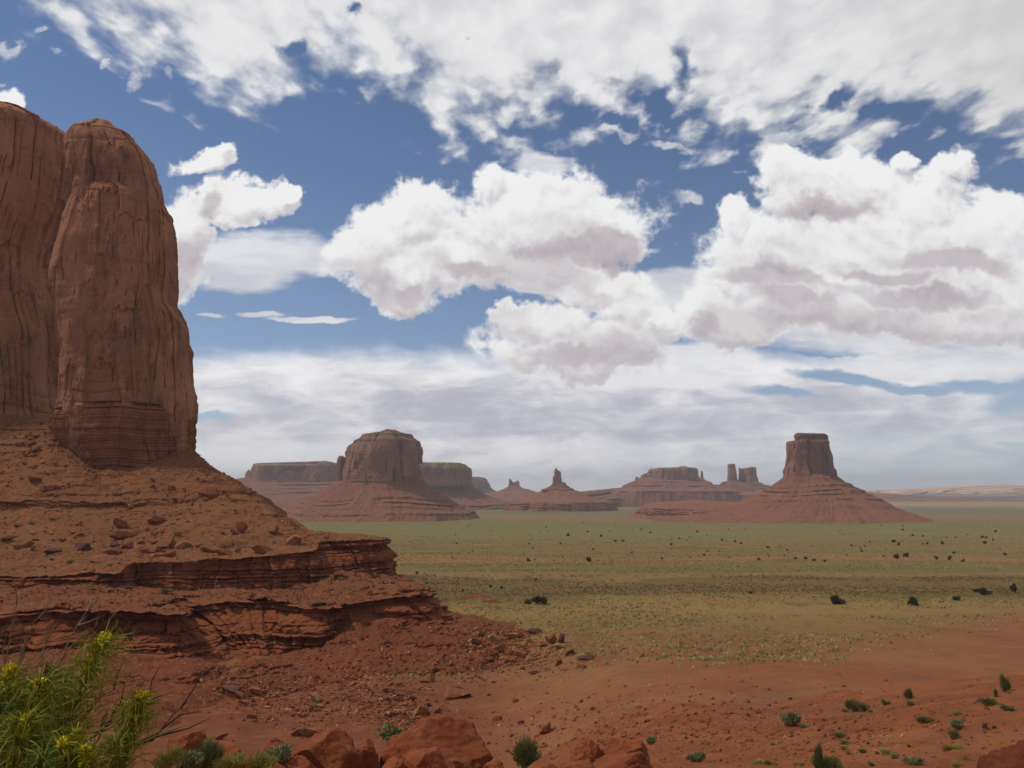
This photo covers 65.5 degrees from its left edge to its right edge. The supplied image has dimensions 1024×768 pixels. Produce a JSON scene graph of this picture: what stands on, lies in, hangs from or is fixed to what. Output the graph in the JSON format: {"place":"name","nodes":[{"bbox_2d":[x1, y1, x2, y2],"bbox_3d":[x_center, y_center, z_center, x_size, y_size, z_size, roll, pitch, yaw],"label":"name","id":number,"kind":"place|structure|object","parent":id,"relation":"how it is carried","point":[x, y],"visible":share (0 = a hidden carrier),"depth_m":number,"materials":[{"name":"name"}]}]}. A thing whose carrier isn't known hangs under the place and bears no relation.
{"place":"outdoors","nodes":[
{"label":"outdoors","id":0,"kind":"place"},
{"bbox_2d":[0,584,103,681],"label":"dead brush","id":1,"kind":"object","parent":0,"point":[22,651],"visible":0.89,"depth_m":5.08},
{"bbox_2d":[472,477,495,493],"bbox_3d":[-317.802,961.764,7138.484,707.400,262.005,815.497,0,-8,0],"label":"mesa","id":2,"kind":"structure","parent":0,"point":[482,484],"depth_m":6960.35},
{"bbox_2d":[0,0,1023,491],"bbox_3d":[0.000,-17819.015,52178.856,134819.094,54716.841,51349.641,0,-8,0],"label":"sky","id":3,"kind":"structure","parent":0,"point":[578,244],"depth_m":69649.42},
{"bbox_2d":[487,479,536,501],"bbox_3d":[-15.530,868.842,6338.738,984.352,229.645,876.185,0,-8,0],"label":"rock butte","id":4,"kind":"object","parent":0,"point":[513,491],"visible":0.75,"depth_m":6201.95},
{"bbox_2d":[25,495,1023,767],"bbox_3d":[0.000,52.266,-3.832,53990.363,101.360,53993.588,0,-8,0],"label":"ground","id":5,"kind":"structure","parent":0,"point":[953,663],"depth_m":191.22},
{"bbox_2d":[0,654,85,736],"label":"desert shrub","id":6,"kind":"object","parent":5,"relation":"on","point":[52,667],"visible":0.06,"depth_m":4.80,"materials":[{"name":"green plant"}]},
{"bbox_2d":[0,655,104,767],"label":"flowering brush","id":7,"kind":"object","parent":5,"relation":"on","point":[28,727],"visible":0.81,"depth_m":3.96,"materials":[{"name":"green plant"}]},
{"bbox_2d":[13,722,120,767],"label":"flowering brush","id":8,"kind":"object","parent":5,"relation":"on","point":[64,752],"visible":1,"depth_m":3.70,"materials":[{"name":"green plant"}]},
{"bbox_2d":[30,619,146,741],"bbox_3d":[-2.408,1.728,4.364,0.782,0.953,0.625,-4,-9,27],"label":"flowering brush","id":9,"kind":"object","parent":5,"relation":"on","point":[98,654],"visible":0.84,"depth_m":4.35,"materials":[{"name":"green plant"}]},
{"bbox_2d":[93,683,175,767],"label":"flowering brush","id":10,"kind":"object","parent":5,"relation":"on","point":[135,712],"visible":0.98,"depth_m":4.16,"materials":[{"name":"green plant"}]},
{"bbox_2d":[64,658,209,766],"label":"dead brush","id":11,"kind":"object","parent":5,"relation":"on","point":[166,724],"visible":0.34,"depth_m":4.53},
{"bbox_2d":[150,743,188,767],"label":"desert shrub","id":12,"kind":"object","parent":5,"relation":"on","point":[173,755],"visible":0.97,"depth_m":8.95,"materials":[{"name":"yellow plant"}]},
{"bbox_2d":[166,730,207,762],"bbox_3d":[-5.418,6.057,13.286,0.628,0.523,0.445,6,-10,-39],"label":"boulder","id":13,"kind":"object","parent":5,"relation":"on","point":[187,740],"visible":0.59,"depth_m":13.18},
{"bbox_2d":[174,748,205,767],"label":"desert shrub","id":14,"kind":"object","parent":5,"relation":"on","point":[193,759],"visible":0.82,"depth_m":10.74,"materials":[{"name":"green plant"}]},
{"bbox_2d":[195,736,226,767],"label":"desert shrub","id":15,"kind":"object","parent":5,"relation":"on","point":[211,750],"visible":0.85,"depth_m":10.96,"materials":[{"name":"green plant"}]},
{"bbox_2d":[214,741,241,766],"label":"boulder","id":16,"kind":"object","parent":5,"relation":"on","point":[230,747],"visible":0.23,"depth_m":12.35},
{"bbox_2d":[211,753,249,767],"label":"desert shrub","id":17,"kind":"object","parent":5,"relation":"on","point":[225,761],"visible":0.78,"depth_m":10.64,"materials":[{"name":"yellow plant"}]},
{"bbox_2d":[229,749,278,767],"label":"desert shrub","id":18,"kind":"object","parent":5,"relation":"on","point":[260,760],"visible":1,"depth_m":10.45,"materials":[{"name":"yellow plant"}]},
{"bbox_2d":[0,101,533,732],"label":"sandstone butte","id":19,"kind":"object","parent":5,"relation":"on","point":[96,361],"visible":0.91,"depth_m":419.26,"materials":[{"name":"stone"}]},
{"bbox_2d":[9,539,34,548],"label":"boulder","id":20,"kind":"object","parent":19,"relation":"on","point":[22,544],"visible":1,"depth_m":321.29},
{"bbox_2d":[28,475,40,481],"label":"boulder","id":21,"kind":"object","parent":19,"relation":"on","point":[33,478],"visible":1,"depth_m":430.92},
{"bbox_2d":[39,483,58,491],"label":"boulder","id":22,"kind":"object","parent":19,"relation":"on","point":[47,487],"visible":0.99,"depth_m":418.36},
{"bbox_2d":[44,547,61,552],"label":"boulder","id":23,"kind":"object","parent":19,"relation":"on","point":[52,550],"visible":1,"depth_m":312.77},
{"bbox_2d":[74,541,90,549],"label":"boulder","id":24,"kind":"object","parent":19,"relation":"on","point":[80,545],"visible":1,"depth_m":315.13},
{"bbox_2d":[86,555,114,562],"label":"boulder","id":25,"kind":"object","parent":19,"relation":"on","point":[100,558],"visible":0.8,"depth_m":294.94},
{"bbox_2d":[113,517,127,527],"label":"boulder","id":26,"kind":"object","parent":19,"relation":"on","point":[119,522],"visible":1,"depth_m":363.25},
{"bbox_2d":[109,529,133,539],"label":"boulder","id":27,"kind":"object","parent":19,"relation":"on","point":[121,534],"visible":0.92,"depth_m":340.88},
{"bbox_2d":[148,545,160,552],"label":"boulder","id":28,"kind":"object","parent":19,"relation":"on","point":[155,549],"visible":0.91,"depth_m":309.11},
{"bbox_2d":[147,514,165,523],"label":"boulder","id":29,"kind":"object","parent":19,"relation":"on","point":[156,519],"visible":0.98,"depth_m":370.39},
{"bbox_2d":[154,537,175,548],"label":"boulder","id":30,"kind":"object","parent":19,"relation":"on","point":[168,542],"visible":0.74,"depth_m":317.56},
{"bbox_2d":[174,540,192,549],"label":"boulder","id":31,"kind":"object","parent":19,"relation":"on","point":[183,544],"visible":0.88,"depth_m":313.19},
{"bbox_2d":[196,488,217,498],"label":"boulder","id":32,"kind":"object","parent":19,"relation":"on","point":[209,493],"visible":0.85,"depth_m":415.91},
{"bbox_2d":[199,547,217,552],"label":"boulder","id":33,"kind":"object","parent":19,"relation":"on","point":[209,549],"visible":0.77,"depth_m":305.44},
{"bbox_2d":[213,548,232,554],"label":"boulder","id":34,"kind":"object","parent":19,"relation":"on","point":[221,551],"visible":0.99,"depth_m":298.04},
{"bbox_2d":[217,685,240,692],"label":"boulder","id":35,"kind":"object","parent":19,"relation":"on","point":[231,688],"visible":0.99,"depth_m":154.74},
{"bbox_2d":[234,691,244,697],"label":"boulder","id":36,"kind":"object","parent":19,"relation":"on","point":[239,694],"visible":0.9,"depth_m":152.08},
{"bbox_2d":[236,521,247,532],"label":"boulder","id":37,"kind":"object","parent":19,"relation":"on","point":[242,527],"visible":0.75,"depth_m":342.61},
{"bbox_2d":[250,687,262,693],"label":"boulder","id":38,"kind":"object","parent":19,"relation":"on","point":[254,690],"visible":1,"depth_m":154.79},
{"bbox_2d":[252,545,272,553],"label":"boulder","id":39,"kind":"object","parent":19,"relation":"on","point":[262,549],"visible":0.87,"depth_m":299.19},
{"bbox_2d":[267,524,278,533],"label":"boulder","id":40,"kind":"object","parent":19,"relation":"on","point":[274,529],"visible":1,"depth_m":337.28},
{"bbox_2d":[285,534,301,544],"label":"boulder","id":41,"kind":"object","parent":19,"relation":"on","point":[293,539],"visible":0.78,"depth_m":316.85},
{"bbox_2d":[310,692,321,702],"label":"boulder","id":42,"kind":"object","parent":19,"relation":"on","point":[316,697],"visible":0.87,"depth_m":147.50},
{"bbox_2d":[420,673,434,682],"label":"boulder","id":43,"kind":"object","parent":19,"relation":"on","point":[430,678],"visible":0.98,"depth_m":169.92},
{"bbox_2d":[471,637,481,644],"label":"boulder","id":44,"kind":"object","parent":19,"relation":"on","point":[475,641],"visible":1,"depth_m":205.59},
{"bbox_2d":[489,645,505,651],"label":"boulder","id":45,"kind":"object","parent":19,"relation":"on","point":[498,648],"visible":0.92,"depth_m":196.80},
{"bbox_2d":[499,656,513,661],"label":"boulder","id":46,"kind":"object","parent":19,"relation":"on","point":[508,658],"visible":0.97,"depth_m":188.61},
{"bbox_2d":[0,416,1023,767],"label":"rubble","id":47,"kind":"object","parent":19,"relation":"on","point":[368,692],"visible":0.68,"depth_m":162.11,"materials":[{"name":"stone"}]},
{"bbox_2d":[505,632,519,638],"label":"boulder","id":48,"kind":"object","parent":19,"relation":"on","point":[512,635],"visible":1,"depth_m":224.00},
{"bbox_2d":[513,649,524,657],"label":"boulder","id":49,"kind":"object","parent":19,"relation":"on","point":[518,653],"visible":0.76,"depth_m":194.66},
{"bbox_2d":[525,628,542,634],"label":"boulder","id":50,"kind":"object","parent":19,"relation":"on","point":[535,631],"visible":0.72,"depth_m":234.03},
{"bbox_2d":[251,741,292,767],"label":"desert shrub","id":51,"kind":"object","parent":5,"relation":"on","point":[281,752],"visible":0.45,"depth_m":11.34,"materials":[{"name":"green plant"}]},
{"bbox_2d":[261,741,284,752],"bbox_3d":[-3.652,5.529,11.974,0.397,0.278,0.330,-2,-8,16],"label":"boulder","id":52,"kind":"object","parent":5,"relation":"on","point":[271,744],"visible":0.22,"depth_m":11.98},
{"bbox_2d":[236,461,336,508],"bbox_3d":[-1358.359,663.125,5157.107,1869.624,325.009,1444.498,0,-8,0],"label":"mesa","id":53,"kind":"structure","parent":5,"relation":"on","point":[284,485],"depth_m":4829.22,"materials":[{"name":"stone"}]},
{"bbox_2d":[279,755,315,767],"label":"boulder","id":54,"kind":"object","parent":5,"relation":"on","point":[299,761],"visible":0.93,"depth_m":11.33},
{"bbox_2d":[291,726,309,735],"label":"boulder","id":55,"kind":"object","parent":5,"relation":"on","point":[295,732],"visible":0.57,"depth_m":115.41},
{"bbox_2d":[299,727,325,737],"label":"boulder","id":56,"kind":"object","parent":5,"relation":"on","point":[308,732],"visible":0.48,"depth_m":114.97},
{"bbox_2d":[286,727,362,767],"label":"boulder","id":57,"kind":"object","parent":5,"relation":"on","point":[331,747],"visible":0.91,"depth_m":11.97,"materials":[{"name":"stone"}]},
{"bbox_2d":[355,738,380,767],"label":"boulder","id":58,"kind":"object","parent":5,"relation":"on","point":[365,749],"visible":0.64,"depth_m":12.48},
{"bbox_2d":[284,429,479,521],"bbox_3d":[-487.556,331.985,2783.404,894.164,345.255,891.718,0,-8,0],"label":"rock butte","id":59,"kind":"object","parent":5,"relation":"on","point":[379,478],"visible":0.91,"depth_m":2628.42,"materials":[{"name":"stone"}]},
{"bbox_2d":[382,756,404,767],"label":"boulder","id":60,"kind":"object","parent":5,"relation":"on","point":[393,762],"visible":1,"depth_m":11.55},
{"bbox_2d":[376,722,414,740],"bbox_3d":[-1.841,6.069,13.861,1.042,0.335,0.659,5,-9,-33],"label":"desert shrub","id":61,"kind":"object","parent":5,"relation":"on","point":[391,730],"visible":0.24,"depth_m":13.77,"materials":[{"name":"green plant"}]},
{"bbox_2d":[413,704,428,715],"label":"boulder","id":62,"kind":"object","parent":5,"relation":"on","point":[421,709],"visible":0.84,"depth_m":131.16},
{"bbox_2d":[403,747,454,767],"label":"boulder","id":63,"kind":"object","parent":5,"relation":"on","point":[433,757],"visible":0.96,"depth_m":11.64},
{"bbox_2d":[380,714,493,767],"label":"boulder","id":64,"kind":"object","parent":5,"relation":"on","point":[459,743],"visible":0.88,"depth_m":12.72,"materials":[{"name":"stone"}]},
{"bbox_2d":[443,686,470,699],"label":"boulder","id":65,"kind":"object","parent":5,"relation":"on","point":[451,693],"visible":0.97,"depth_m":150.49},
{"bbox_2d":[419,462,506,509],"bbox_3d":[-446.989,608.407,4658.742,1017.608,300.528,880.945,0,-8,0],"label":"mesa","id":66,"kind":"structure","parent":5,"relation":"on","point":[452,481],"depth_m":4448.24,"materials":[{"name":"stone"}]},
{"bbox_2d":[482,759,503,767],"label":"boulder","id":67,"kind":"object","parent":5,"relation":"on","point":[495,763],"visible":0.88,"depth_m":12.43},
{"bbox_2d":[508,732,542,767],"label":"desert shrub","id":68,"kind":"object","parent":5,"relation":"on","point":[525,751],"visible":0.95,"depth_m":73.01,"materials":[{"name":"green plant"}]},
{"bbox_2d":[524,595,546,603],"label":"juniper tree","id":69,"kind":"object","parent":5,"relation":"on","point":[538,599],"visible":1,"depth_m":307.05,"materials":[{"name":"green plant"}]},
{"bbox_2d":[539,721,550,733],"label":"boulder","id":70,"kind":"object","parent":5,"relation":"on","point":[545,728],"visible":0.96,"depth_m":97.07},
{"bbox_2d":[533,763,556,767],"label":"boulder","id":71,"kind":"object","parent":5,"relation":"on","point":[547,765],"visible":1,"depth_m":11.88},
{"bbox_2d":[545,633,556,643],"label":"boulder","id":72,"kind":"object","parent":5,"relation":"on","point":[551,638],"visible":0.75,"depth_m":208.41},
{"bbox_2d":[503,468,617,511],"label":"rock spire","id":73,"kind":"object","parent":5,"relation":"on","point":[558,495],"visible":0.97,"depth_m":3962.49,"materials":[{"name":"stone"}]},
{"bbox_2d":[554,643,570,648],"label":"boulder","id":74,"kind":"object","parent":5,"relation":"on","point":[561,645],"visible":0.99,"depth_m":197.66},
{"bbox_2d":[577,654,593,659],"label":"boulder","id":75,"kind":"object","parent":5,"relation":"on","point":[587,656],"visible":0.94,"depth_m":175.50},
{"bbox_2d":[570,739,603,761],"bbox_3d":[1.234,6.120,12.897,0.585,0.711,0.468,0,-8,0],"label":"boulder","id":76,"kind":"object","parent":5,"relation":"on","point":[590,750],"visible":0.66,"depth_m":12.81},
{"bbox_2d":[592,751,653,767],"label":"boulder","id":77,"kind":"object","parent":5,"relation":"on","point":[639,759],"visible":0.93,"depth_m":12.19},
{"bbox_2d":[603,737,648,757],"bbox_3d":[1.874,6.113,13.146,0.830,0.551,0.646,0,-8,0],"label":"boulder","id":78,"kind":"object","parent":5,"relation":"on","point":[615,745],"visible":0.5,"depth_m":12.99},
{"bbox_2d":[646,735,656,744],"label":"desert shrub","id":79,"kind":"object","parent":5,"relation":"on","point":[652,739],"visible":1,"depth_m":32.87,"materials":[{"name":"green plant"}]},
{"bbox_2d":[649,761,669,767],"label":"boulder","id":80,"kind":"object","parent":5,"relation":"on","point":[655,764],"visible":0.38,"depth_m":12.25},
{"bbox_2d":[581,484,758,506],"bbox_3d":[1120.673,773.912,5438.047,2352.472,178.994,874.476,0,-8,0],"label":"plateau","id":81,"kind":"structure","parent":5,"relation":"on","point":[603,494],"depth_m":5228.19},
{"bbox_2d":[629,499,734,518],"bbox_3d":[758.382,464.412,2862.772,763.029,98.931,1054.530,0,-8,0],"label":"ridge","id":82,"kind":"structure","parent":5,"relation":"on","point":[655,510],"depth_m":2663.09,"materials":[{"name":"stone"}]},
{"bbox_2d":[685,751,706,761],"bbox_3d":[5.336,10.791,23.103,0.641,0.343,0.405,1,-8,-4],"label":"desert shrub","id":83,"kind":"object","parent":5,"relation":"on","point":[698,756],"visible":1,"depth_m":23.02,"materials":[{"name":"green plant"}]},
{"bbox_2d":[373,533,1023,687],"bbox_3d":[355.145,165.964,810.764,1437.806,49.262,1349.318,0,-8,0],"label":"scrub","id":84,"kind":"object","parent":5,"relation":"on","point":[740,653],"visible":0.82,"depth_m":342.07,"materials":[{"name":"plant"}]},
{"bbox_2d":[778,711,802,725],"bbox_3d":[12.578,15.032,35.923,0.848,0.752,1.341,3,-8,-18],"label":"desert shrub","id":85,"kind":"object","parent":5,"relation":"on","point":[791,719],"visible":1,"depth_m":35.68,"materials":[{"name":"green plant"}]},
{"bbox_2d":[652,433,934,523],"bbox_3d":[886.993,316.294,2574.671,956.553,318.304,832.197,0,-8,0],"label":"rock butte","id":86,"kind":"object","parent":5,"relation":"on","point":[810,486],"visible":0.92,"depth_m":2446.06,"materials":[{"name":"stone"}]},
{"bbox_2d":[813,740,823,767],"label":"desert shrub","id":87,"kind":"object","parent":5,"relation":"on","point":[818,754],"visible":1,"depth_m":17.48,"materials":[{"name":"green plant"}]},
{"bbox_2d":[808,755,843,767],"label":"desert shrub","id":88,"kind":"object","parent":5,"relation":"on","point":[828,762],"visible":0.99,"depth_m":17.42,"materials":[{"name":"green plant"}]},
{"bbox_2d":[830,595,846,603],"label":"juniper tree","id":89,"kind":"object","parent":5,"relation":"on","point":[836,599],"visible":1,"depth_m":291.54,"materials":[{"name":"green plant"}]},
{"bbox_2d":[833,731,846,737],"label":"desert shrub","id":90,"kind":"object","parent":5,"relation":"on","point":[838,734],"visible":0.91,"depth_m":27.66,"materials":[{"name":"green plant"}]},
{"bbox_2d":[844,697,861,711],"bbox_3d":[16.514,15.505,38.532,0.849,0.717,0.786,-1,-8,6],"label":"desert shrub","id":91,"kind":"object","parent":5,"relation":"on","point":[850,703],"visible":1,"depth_m":38.48,"materials":[{"name":"green plant"}]},
{"bbox_2d":[859,702,870,710],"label":"desert shrub","id":92,"kind":"object","parent":5,"relation":"on","point":[864,706],"visible":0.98,"depth_m":38.08,"materials":[{"name":"green plant"}]},
{"bbox_2d":[878,747,892,754],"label":"desert shrub","id":93,"kind":"object","parent":5,"relation":"on","point":[884,751],"visible":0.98,"depth_m":20.42,"materials":[{"name":"green plant"}]},
{"bbox_2d":[903,688,913,698],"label":"desert shrub","id":94,"kind":"object","parent":5,"relation":"on","point":[907,693],"visible":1,"depth_m":41.12,"materials":[{"name":"green plant"}]},
{"bbox_2d":[907,596,918,605],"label":"juniper tree","id":95,"kind":"object","parent":5,"relation":"on","point":[913,600],"visible":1,"depth_m":291.53,"materials":[{"name":"green plant"}]},
{"bbox_2d":[902,756,925,765],"bbox_3d":[8.887,8.316,17.620,0.518,0.240,0.328,-5,-9,35],"label":"desert shrub","id":96,"kind":"object","parent":5,"relation":"on","point":[917,761],"visible":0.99,"depth_m":17.56,"materials":[{"name":"green plant"}]},
{"bbox_2d":[915,715,934,722],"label":"desert shrub","id":97,"kind":"object","parent":5,"relation":"on","point":[922,718],"visible":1,"depth_m":26.51,"materials":[{"name":"green plant"}]},
{"bbox_2d":[865,484,1023,494],"bbox_3d":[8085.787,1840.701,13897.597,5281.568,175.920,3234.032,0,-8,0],"label":"distant plateau","id":98,"kind":"structure","parent":5,"relation":"on","point":[1005,489],"depth_m":12618.95,"materials":[{"name":"stone"}]},
{"bbox_2d":[867,492,1023,501],"bbox_3d":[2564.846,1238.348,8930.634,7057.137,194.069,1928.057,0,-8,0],"label":"ridge","id":99,"kind":"structure","parent":5,"relation":"on","point":[889,497],"depth_m":8340.77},
{"bbox_2d":[940,743,964,751],"bbox_3d":[11.115,9.164,20.063,0.799,0.145,0.486,2,-8,-15],"label":"desert shrub","id":100,"kind":"object","parent":5,"relation":"on","point":[947,748],"visible":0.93,"depth_m":20.05,"materials":[{"name":"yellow plant"}]},
{"bbox_2d":[947,728,959,738],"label":"desert shrub","id":101,"kind":"object","parent":5,"relation":"on","point":[954,734],"visible":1,"depth_m":23.00,"materials":[{"name":"green plant"}]},
{"bbox_2d":[949,717,963,729],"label":"desert shrub","id":102,"kind":"object","parent":5,"relation":"on","point":[957,724],"visible":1,"depth_m":24.40,"materials":[{"name":"green plant"}]},
{"bbox_2d":[978,587,992,594],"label":"juniper tree","id":103,"kind":"object","parent":5,"relation":"on","point":[983,591],"visible":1,"depth_m":339.08,"materials":[{"name":"green plant"}]},
{"bbox_2d":[976,696,998,705],"bbox_3d":[16.484,10.984,27.569,0.650,0.329,0.602,3,-8,-21],"label":"desert shrub","id":104,"kind":"object","parent":5,"relation":"on","point":[989,701],"visible":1,"depth_m":27.54,"materials":[{"name":"green plant"}]},
{"bbox_2d":[977,740,1023,767],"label":"boulder","id":105,"kind":"object","parent":5,"relation":"on","point":[1010,756],"visible":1,"depth_m":7.75,"materials":[{"name":"stone"}]},
{"bbox_2d":[999,672,1010,691],"bbox_3d":[20.936,12.637,33.817,0.469,0.862,0.407,-2,-8,18],"label":"desert shrub","id":106,"kind":"object","parent":5,"relation":"on","point":[1005,684],"visible":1,"depth_m":33.75,"materials":[{"name":"green plant"}]},
{"bbox_2d":[999,703,1015,710],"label":"desert shrub","id":107,"kind":"object","parent":5,"relation":"on","point":[1007,708],"visible":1,"depth_m":25.69,"materials":[{"name":"green plant"}]},
{"bbox_2d":[557,760,594,767],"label":"boulder","id":108,"kind":"object","parent":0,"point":[582,764],"visible":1,"depth_m":12.09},
{"bbox_2d":[609,466,740,506],"bbox_3d":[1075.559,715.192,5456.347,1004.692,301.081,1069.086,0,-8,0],"label":"mesa","id":109,"kind":"structure","parent":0,"point":[667,484],"depth_m":5108.35,"materials":[{"name":"stone"}]},
{"bbox_2d":[720,481,769,500],"bbox_3d":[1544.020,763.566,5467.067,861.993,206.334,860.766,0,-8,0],"label":"talus mound","id":110,"kind":"object","parent":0,"point":[745,494],"visible":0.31,"depth_m":5296.02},
{"bbox_2d":[727,464,738,481],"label":"rock spire","id":111,"kind":"object","parent":110,"relation":"on","point":[732,473],"visible":1,"depth_m":5433.40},
{"bbox_2d":[738,468,743,481],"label":"rock spire","id":112,"kind":"object","parent":110,"relation":"on","point":[741,475],"visible":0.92,"depth_m":5449.83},
{"bbox_2d":[743,467,758,481],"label":"rock spire","id":113,"kind":"object","parent":110,"relation":"on","point":[750,474],"visible":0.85,"depth_m":5412.53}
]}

